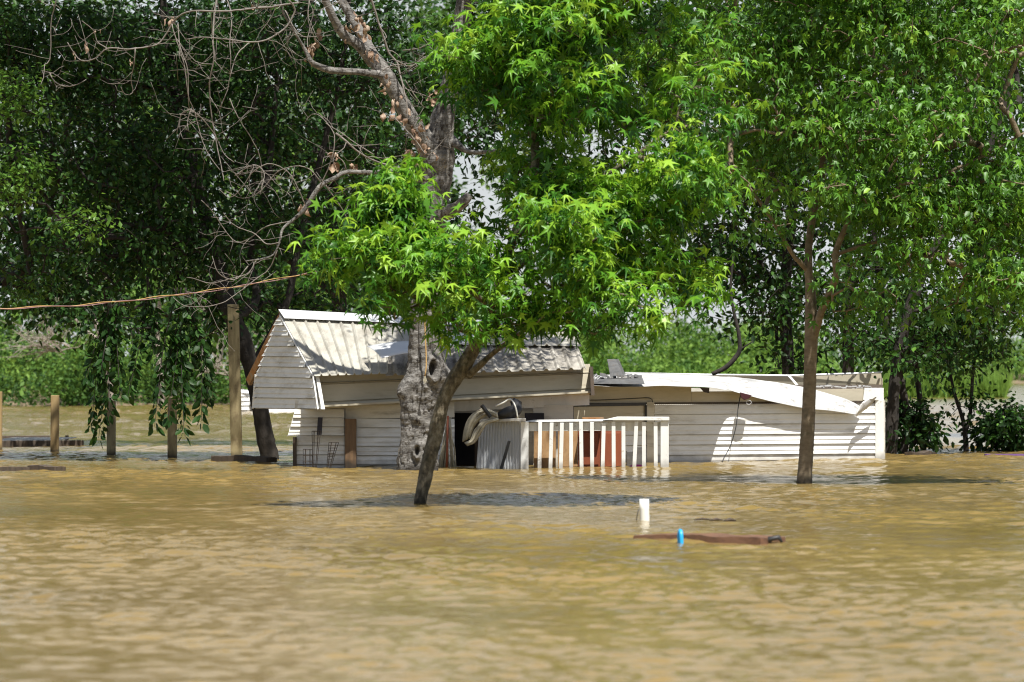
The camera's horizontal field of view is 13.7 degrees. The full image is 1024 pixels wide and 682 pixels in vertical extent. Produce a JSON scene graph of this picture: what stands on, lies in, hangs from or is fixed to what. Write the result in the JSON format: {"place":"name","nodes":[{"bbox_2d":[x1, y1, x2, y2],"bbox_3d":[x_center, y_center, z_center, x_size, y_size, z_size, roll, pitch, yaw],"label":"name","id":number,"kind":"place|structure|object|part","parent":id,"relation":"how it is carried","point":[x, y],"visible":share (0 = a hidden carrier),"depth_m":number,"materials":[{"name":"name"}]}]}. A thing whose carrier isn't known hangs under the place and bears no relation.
{"place":"outdoors","nodes":[
{"label":"outdoors","id":0,"kind":"place"},
{"bbox_2d":[2,435,83,446],"bbox_3d":[-7.168,1.482,63.328,1.485,0.128,6.264,0,0,-7],"label":"floating raft","id":1,"kind":"object","parent":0,"point":[26,441],"visible":0.84,"depth_m":60.47,"materials":[{"name":"grey wood"}]},
{"bbox_2d":[2,386,229,406],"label":"bank","id":2,"kind":"structure","parent":0,"point":[117,403],"depth_m":123.55,"materials":[{"name":"green plant"}]},
{"bbox_2d":[50,198,138,404],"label":"pale tree","id":3,"kind":"object","parent":2,"relation":"on","point":[108,381],"visible":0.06,"depth_m":120.98,"materials":[{"name":"green plant"}]},
{"bbox_2d":[0,327,247,406],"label":"bushes","id":4,"kind":"object","parent":2,"relation":"on","point":[58,376],"visible":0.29,"depth_m":124.86,"materials":[{"name":"green plant"}]},
{"bbox_2d":[0,314,94,360],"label":"bare shrub","id":5,"kind":"object","parent":4,"relation":"on","point":[47,345],"visible":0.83,"depth_m":118.97,"materials":[{"name":"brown plant"}]},
{"bbox_2d":[119,193,211,403],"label":"pale tree","id":6,"kind":"object","parent":2,"relation":"on","point":[158,336],"visible":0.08,"depth_m":122.93,"materials":[{"name":"green plant"}]},
{"bbox_2d":[154,237,261,397],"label":"pale tree","id":7,"kind":"object","parent":2,"relation":"on","point":[225,334],"visible":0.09,"depth_m":123.28,"materials":[{"name":"green plant"}]},
{"bbox_2d":[163,329,263,389],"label":"bare shrub","id":8,"kind":"object","parent":2,"relation":"on","point":[221,365],"visible":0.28,"depth_m":121.97,"materials":[{"name":"green plant"}]},
{"bbox_2d":[0,0,613,386],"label":"woods","id":9,"kind":"object","parent":2,"relation":"on","point":[440,12],"visible":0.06,"depth_m":153.19,"materials":[{"name":"green plant"}]},
{"bbox_2d":[0,369,1023,681],"bbox_3d":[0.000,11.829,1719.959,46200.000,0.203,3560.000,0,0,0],"label":"water","id":10,"kind":"structure","parent":0,"point":[138,557],"depth_m":23.68,"materials":[{"name":"brown liquid"}]},
{"bbox_2d":[0,392,1,449],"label":"wooden post","id":11,"kind":"object","parent":10,"relation":"in","point":[0,420],"visible":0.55,"depth_m":57.80,"materials":[{"name":"brown wood"}]},
{"bbox_2d":[0,466,29,470],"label":"floating board","id":12,"kind":"object","parent":10,"relation":"on","point":[6,468],"visible":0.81,"depth_m":45.93,"materials":[{"name":"brown wood"}]},
{"bbox_2d":[27,465,65,470],"bbox_3d":[-5.015,1.379,45.941,0.410,0.097,0.184,0,0,35],"label":"floating board","id":13,"kind":"object","parent":10,"relation":"on","point":[48,467],"visible":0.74,"depth_m":45.86,"materials":[{"name":"brown wood"}]},
{"bbox_2d":[50,395,58,451],"bbox_3d":[-6.006,1.342,56.043,0.112,1.256,0.100,0,0,0],"label":"wooden post","id":14,"kind":"object","parent":10,"relation":"in","point":[54,436],"visible":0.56,"depth_m":55.99,"materials":[{"name":"brown wood"}]},
{"bbox_2d":[0,59,125,319],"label":"locust tree","id":15,"kind":"object","parent":10,"relation":"on","point":[21,107],"visible":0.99,"depth_m":50.34,"materials":[{"name":"green plant"}]},
{"bbox_2d":[107,401,115,454],"bbox_3d":[-5.074,1.357,54.018,0.108,1.202,0.100,0,0,0],"label":"wooden post","id":16,"kind":"object","parent":10,"relation":"in","point":[111,441],"visible":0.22,"depth_m":53.97,"materials":[{"name":"wood"}]},
{"bbox_2d":[167,398,176,457],"bbox_3d":[-4.200,1.327,52.749,0.112,1.244,0.100,0,0,0],"label":"wooden post","id":17,"kind":"object","parent":10,"relation":"in","point":[171,443],"visible":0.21,"depth_m":52.70,"materials":[{"name":"wood"}]},
{"bbox_2d":[227,304,242,455],"bbox_3d":[-3.360,0.749,51.838,0.194,2.390,0.100,0,0,0],"label":"wooden post","id":18,"kind":"object","parent":10,"relation":"in","point":[235,389],"visible":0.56,"depth_m":51.79,"materials":[{"name":"brown wood"}]},
{"bbox_2d":[0,0,482,458],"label":"spreading tree","id":19,"kind":"object","parent":10,"relation":"on","point":[154,169],"visible":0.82,"depth_m":52.17,"materials":[{"name":"green plant"}]},
{"bbox_2d":[81,298,128,448],"bbox_3d":[-4.806,0.395,50.719,0.550,1.815,0.716,0,0,-21],"label":"hanging branch","id":20,"kind":"object","parent":19,"relation":"hanging from","point":[103,352],"visible":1,"depth_m":50.83,"materials":[{"name":"green plant"}]},
{"bbox_2d":[121,277,168,405],"bbox_3d":[-4.443,0.005,51.163,0.354,1.550,0.686,0,0,44],"label":"hanging branch","id":21,"kind":"object","parent":19,"relation":"hanging from","point":[132,362],"visible":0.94,"depth_m":51.23,"materials":[{"name":"green plant"}]},
{"bbox_2d":[148,287,217,445],"bbox_3d":[-3.902,0.308,50.566,0.824,1.889,0.530,0,0,0],"label":"hanging branch","id":22,"kind":"object","parent":19,"relation":"hanging from","point":[172,360],"visible":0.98,"depth_m":50.65,"materials":[{"name":"green plant"}]},
{"bbox_2d":[197,285,225,346],"bbox_3d":[-3.651,-0.357,52.449,0.326,0.865,0.624,0,0,-27],"label":"hanging branch","id":23,"kind":"object","parent":19,"relation":"hanging from","point":[210,326],"visible":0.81,"depth_m":52.46,"materials":[{"name":"green plant"}]},
{"bbox_2d":[211,455,276,461],"bbox_3d":[-3.185,1.403,50.615,0.929,0.106,0.197,0,0,38],"label":"floating log","id":24,"kind":"object","parent":10,"relation":"on","point":[243,458],"visible":0.76,"depth_m":50.50,"materials":[{"name":"brown wood"}]},
{"bbox_2d":[241,390,294,411],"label":"outbuilding","id":25,"kind":"structure","parent":10,"relation":"on","point":[245,402],"depth_m":104.33,"materials":[{"name":"white wood"}]},
{"bbox_2d":[5,0,565,470],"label":"dying tree","id":26,"kind":"object","parent":10,"relation":"on","point":[435,142],"visible":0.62,"depth_m":45.87,"materials":[{"name":"grey plant"}]},
{"bbox_2d":[3,263,364,308],"bbox_3d":[-3.374,-0.646,45.081,5.338,0.679,0.527,0,0,-30],"label":"taut rope","id":27,"kind":"object","parent":26,"relation":"attached to","point":[150,297],"visible":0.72,"depth_m":44.92,"materials":[{"name":"brown fabric"}]},
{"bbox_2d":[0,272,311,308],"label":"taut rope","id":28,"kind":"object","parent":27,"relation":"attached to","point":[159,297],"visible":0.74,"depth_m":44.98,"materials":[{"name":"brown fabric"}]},
{"bbox_2d":[423,323,426,383],"bbox_3d":[-0.932,-0.258,45.865,0.047,1.435,0.090,0,0,0],"label":"hanging rope","id":29,"kind":"object","parent":26,"relation":"hanging from","point":[424,379],"visible":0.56,"depth_m":45.85,"materials":[{"name":"beige fabric"}]},
{"bbox_2d":[0,0,576,377],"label":"canopy tree","id":30,"kind":"object","parent":10,"relation":"on","point":[69,292],"visible":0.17,"depth_m":60.38,"materials":[{"name":"green plant"}]},
{"bbox_2d":[303,449,312,466],"bbox_3d":[-2.260,1.323,47.193,0.107,0.257,0.105,0,0,0],"label":"wire cage","id":31,"kind":"object","parent":10,"relation":"on","point":[305,455],"visible":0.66,"depth_m":47.15,"materials":[{"name":"brown metal"}]},
{"bbox_2d":[312,431,320,467],"bbox_3d":[-2.165,1.214,47.193,0.101,0.440,0.099,0,0,0],"label":"wire cage","id":32,"kind":"object","parent":10,"relation":"on","point":[316,454],"visible":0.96,"depth_m":47.19,"materials":[{"name":"brown metal"}]},
{"bbox_2d":[326,442,338,467],"bbox_3d":[-1.984,1.267,47.193,0.140,0.299,0.110,0,0,0],"label":"wire cage","id":33,"kind":"object","parent":10,"relation":"on","point":[332,456],"visible":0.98,"depth_m":47.17,"materials":[{"name":"brown metal"}]},
{"bbox_2d":[246,309,594,467],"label":"shed","id":34,"kind":"structure","parent":10,"relation":"on","point":[334,376],"depth_m":47.84,"materials":[{"name":"white wood"}]},
{"bbox_2d":[452,413,474,464],"bbox_3d":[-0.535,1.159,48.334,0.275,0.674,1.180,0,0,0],"label":"doorway","id":35,"kind":"structure","parent":34,"relation":"in","point":[465,455],"depth_m":48.89,"materials":[{"name":"black"}]},
{"bbox_2d":[446,416,448,466],"bbox_3d":[-0.718,1.147,47.278,0.040,0.639,0.028,0,0,0],"label":"garden stake","id":36,"kind":"object","parent":10,"relation":"in","point":[447,435],"visible":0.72,"depth_m":47.27,"materials":[{"name":"orange wood"}]},
{"bbox_2d":[448,440,449,466],"bbox_3d":[-0.704,1.170,47.345,0.030,0.597,0.018,0,0,0],"label":"garden stake","id":37,"kind":"object","parent":10,"relation":"in","point":[448,454],"visible":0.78,"depth_m":47.34,"materials":[{"name":"beige wood"}]},
{"bbox_2d":[452,439,455,466],"bbox_3d":[-0.650,1.260,47.370,0.076,0.419,0.018,0,0,0],"label":"garden stake","id":38,"kind":"object","parent":10,"relation":"in","point":[454,453],"visible":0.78,"depth_m":47.36,"materials":[{"name":"beige wood"}]},
{"bbox_2d":[476,418,525,468],"bbox_3d":[-0.104,1.200,47.344,0.780,0.691,0.114,0,0,41],"label":"corrugated panel","id":39,"kind":"object","parent":10,"relation":"in","point":[495,438],"visible":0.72,"depth_m":47.40,"materials":[{"name":"metal"}]},
{"bbox_2d":[464,418,498,445],"bbox_3d":[-0.334,1.003,47.084,0.388,0.316,0.085,0,0,0],"label":"carpet scrap","id":40,"kind":"object","parent":39,"relation":"on","point":[478,430],"visible":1,"depth_m":47.07,"materials":[{"name":"beige carpet"}]},
{"bbox_2d":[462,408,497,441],"bbox_3d":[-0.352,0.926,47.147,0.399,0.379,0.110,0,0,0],"label":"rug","id":41,"kind":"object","parent":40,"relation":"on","point":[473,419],"visible":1,"depth_m":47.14,"materials":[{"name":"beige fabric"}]},
{"bbox_2d":[480,398,521,418],"bbox_3d":[-0.122,0.758,47.238,0.463,0.261,0.410,0,0,0],"label":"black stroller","id":42,"kind":"object","parent":39,"relation":"on","point":[513,410],"visible":1,"depth_m":47.24,"materials":[{"name":"fabric"}]},
{"bbox_2d":[500,441,510,468],"bbox_3d":[-0.077,1.266,47.203,0.129,0.323,0.020,0,0,0],"label":"leaning stick","id":43,"kind":"object","parent":10,"relation":"on","point":[505,454],"visible":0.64,"depth_m":47.19,"materials":[{"name":"black wood"}]},
{"bbox_2d":[281,0,770,503],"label":"sweetgum tree","id":44,"kind":"object","parent":10,"relation":"on","point":[395,244],"visible":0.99,"depth_m":34.08,"materials":[{"name":"green plant"}]},
{"bbox_2d":[534,431,555,467],"bbox_3d":[0.366,1.272,47.553,0.244,0.547,0.020,0,0,0],"label":"plywood sheet","id":45,"kind":"object","parent":10,"relation":"on","point":[545,450],"visible":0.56,"depth_m":47.54,"materials":[{"name":"beige wood"}]},
{"bbox_2d":[558,431,577,465],"bbox_3d":[0.622,1.268,47.623,0.220,0.560,0.020,0,0,0],"label":"plywood sheet","id":46,"kind":"object","parent":10,"relation":"on","point":[566,448],"visible":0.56,"depth_m":47.61,"materials":[{"name":"beige wood"}]},
{"bbox_2d":[521,417,668,468],"bbox_3d":[0.916,1.186,47.248,1.644,0.696,0.210,0,0,0],"label":"deck railing","id":47,"kind":"object","parent":10,"relation":"in","point":[551,426],"visible":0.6,"depth_m":47.17,"materials":[{"name":"white paint"}]},
{"bbox_2d":[582,417,603,418],"bbox_3d":[0.901,0.864,47.495,0.237,0.027,0.200,0,0,0],"label":"rusty tray","id":48,"kind":"object","parent":47,"relation":"on","point":[592,417],"visible":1,"depth_m":47.41,"materials":[{"name":"brown metal"}]},
{"bbox_2d":[578,431,620,466],"bbox_3d":[0.982,1.274,47.735,0.488,0.547,0.315,0,0,0],"label":"cabinet","id":49,"kind":"object","parent":10,"relation":"on","point":[597,448],"visible":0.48,"depth_m":47.58,"materials":[{"name":"orange wood"}]},
{"bbox_3d":[0.857,1.279,47.587,0.214,0.512,0.018,0,0,0],"label":"door","id":50,"kind":"part","parent":49,"relation":"part of","materials":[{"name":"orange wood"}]},
{"bbox_3d":[1.100,1.279,47.587,0.226,0.512,0.018,0,0,0],"label":"door","id":51,"kind":"part","parent":49,"relation":"part of","materials":[{"name":"orange wood"}]},
{"bbox_2d":[626,446,641,465],"bbox_3d":[1.408,1.352,48.318,0.220,0.316,0.250,0,0,0],"label":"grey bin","id":52,"kind":"object","parent":10,"relation":"on","point":[629,457],"visible":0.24,"depth_m":48.26,"materials":[{"name":"grey plastic"}]},
{"bbox_2d":[636,499,649,520],"bbox_3d":[0.946,1.326,30.783,0.106,0.372,0.069,0,0,0],"label":"standpipe","id":53,"kind":"object","parent":10,"relation":"in","point":[644,509],"visible":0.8,"depth_m":30.75,"materials":[{"name":"white plastic"}]},
{"bbox_2d":[470,0,946,374],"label":"ivy clad tree","id":54,"kind":"object","parent":10,"relation":"on","point":[784,315],"visible":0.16,"depth_m":57.92,"materials":[{"name":"green plant"}]},
{"bbox_2d":[633,533,784,544],"bbox_3d":[1.263,1.270,27.312,0.964,0.080,0.377,0,0,31],"label":"floating plank","id":55,"kind":"object","parent":10,"relation":"on","point":[736,539],"visible":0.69,"depth_m":27.12,"materials":[{"name":"brown wood"}]},
{"bbox_2d":[677,529,683,543],"bbox_3d":[1.070,1.252,27.058,0.031,0.118,0.079,0,0,-15],"label":"blue loop","id":56,"kind":"object","parent":55,"relation":"on","point":[680,539],"visible":0.74,"depth_m":27.04,"materials":[{"name":"plastic"}]},
{"bbox_2d":[709,518,722,520],"bbox_3d":[1.470,1.282,30.699,0.110,0.023,0.026,0,0,-32],"label":"floating twig","id":57,"kind":"object","parent":10,"relation":"on","point":[715,519],"visible":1,"depth_m":30.69,"materials":[{"name":"brown wood"}]},
{"bbox_2d":[573,372,884,462],"bbox_3d":[2.518,1.029,51.693,4.416,1.314,5.627,0,0,0],"label":"mobile home","id":58,"kind":"object","parent":10,"relation":"on","point":[849,415],"visible":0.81,"depth_m":50.75,"materials":[{"name":"white plastic"}]},
{"bbox_2d":[573,403,654,421],"bbox_3d":[1.187,0.857,49.559,1.214,0.278,0.048,0,0,-35],"label":"window","id":59,"kind":"structure","parent":58,"relation":"in","point":[606,410],"depth_m":49.54,"materials":[{"name":"beige metal"}]},
{"bbox_2d":[594,359,644,383],"bbox_3d":[1.218,0.355,49.620,0.615,0.290,1.250,0,0,0],"label":"roof flue","id":60,"kind":"object","parent":58,"relation":"on","point":[615,368],"visible":0.97,"depth_m":49.33,"materials":[{"name":"metal"}]},
{"bbox_2d":[589,397,654,421],"bbox_3d":[1.201,1.106,49.528,1.230,0.903,0.013,0,0,-35],"label":"wall cable","id":61,"kind":"object","parent":58,"relation":"attached to","point":[623,398],"depth_m":49.59,"materials":[{"name":"black rubber"}]},
{"bbox_2d":[722,397,739,461],"bbox_3d":[2.601,1.037,50.308,0.061,0.845,0.370,0,0,43],"label":"hanging cable","id":62,"kind":"object","parent":58,"relation":"hanging from","point":[734,431],"visible":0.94,"depth_m":50.30,"materials":[{"name":"black rubber"}]},
{"bbox_2d":[740,392,751,404],"bbox_3d":[2.763,0.679,50.409,0.228,0.146,0.103,0,0,-34],"label":"porch lamp","id":63,"kind":"object","parent":58,"relation":"attached to","point":[743,396],"visible":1,"depth_m":50.35,"materials":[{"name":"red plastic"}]},
{"bbox_2d":[768,535,782,542],"bbox_3d":[1.654,1.259,26.984,0.126,0.068,0.040,0,0,0],"label":"wood chunk","id":64,"kind":"object","parent":10,"relation":"on","point":[775,537],"visible":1,"depth_m":26.97,"materials":[{"name":"wood"}]},
{"bbox_2d":[580,0,1023,387],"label":"background tree","id":65,"kind":"object","parent":10,"relation":"on","point":[845,369],"visible":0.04,"depth_m":67.91,"materials":[{"name":"green plant"}]},
{"bbox_2d":[614,0,1023,482],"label":"maple tree","id":66,"kind":"object","parent":10,"relation":"on","point":[853,24],"visible":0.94,"depth_m":40.37,"materials":[{"name":"green plant"}]},
{"bbox_2d":[790,0,1023,453],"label":"multi stem tree","id":67,"kind":"object","parent":10,"relation":"on","point":[900,343],"visible":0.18,"depth_m":54.66,"materials":[{"name":"green plant"}]},
{"bbox_2d":[904,450,931,454],"bbox_3d":[5.126,1.429,53.806,0.151,0.095,0.423,0,0,40],"label":"driftwood","id":68,"kind":"object","parent":10,"relation":"on","point":[925,452],"visible":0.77,"depth_m":53.74,"materials":[{"name":"brown wood"}]},
{"bbox_2d":[884,396,957,453],"bbox_3d":[5.111,1.176,54.862,1.245,1.118,1.480,0,0,33],"label":"leafy bush","id":69,"kind":"object","parent":10,"relation":"on","point":[929,426],"visible":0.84,"depth_m":54.77,"materials":[{"name":"green plant"}]},
{"bbox_2d":[910,293,1023,450],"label":"forked sapling","id":70,"kind":"object","parent":10,"relation":"on","point":[985,355],"visible":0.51,"depth_m":56.97,"materials":[{"name":"green plant"}]},
{"bbox_2d":[957,389,1023,451],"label":"leafy bush","id":71,"kind":"object","parent":10,"relation":"on","point":[1003,429],"visible":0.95,"depth_m":56.79,"materials":[{"name":"green plant"}]},
{"bbox_2d":[984,454,1023,455],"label":"purple board","id":72,"kind":"object","parent":10,"relation":"on","point":[1009,454],"visible":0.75,"depth_m":53.26,"materials":[{"name":"purple wood"}]},
{"bbox_2d":[0,0,1023,368],"label":"sky","id":73,"kind":"structure","parent":0,"point":[457,171],"materials":[{"name":"white"}]},
{"bbox_2d":[209,372,1023,383],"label":"bank","id":74,"kind":"structure","parent":0,"point":[1017,381],"depth_m":303.17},
{"bbox_2d":[758,314,1023,380],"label":"woods","id":75,"kind":"object","parent":74,"relation":"on","point":[1017,368],"visible":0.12,"depth_m":309.00,"materials":[{"name":"green plant"}]},
{"bbox_2d":[711,257,752,375],"bbox_3d":[2.725,-0.312,52.803,0.522,1.490,0.060,0,0,0],"label":"bare branch","id":76,"kind":"object","parent":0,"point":[734,358],"visible":0.92,"depth_m":52.78,"materials":[{"name":"brown plant"}]},
{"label":"centre bank","id":77,"kind":"structure","parent":0,"visible":0},
{"bbox_2d":[563,306,933,387],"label":"woods","id":78,"kind":"object","parent":77,"relation":"on","point":[683,351],"visible":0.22,"depth_m":173.45,"materials":[{"name":"green plant"}]},
{"bbox_2d":[874,369,1016,397],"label":"marsh grass","id":79,"kind":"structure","parent":77,"relation":"on","point":[1001,387],"depth_m":160.15,"materials":[{"name":"green plant"}]}
]}

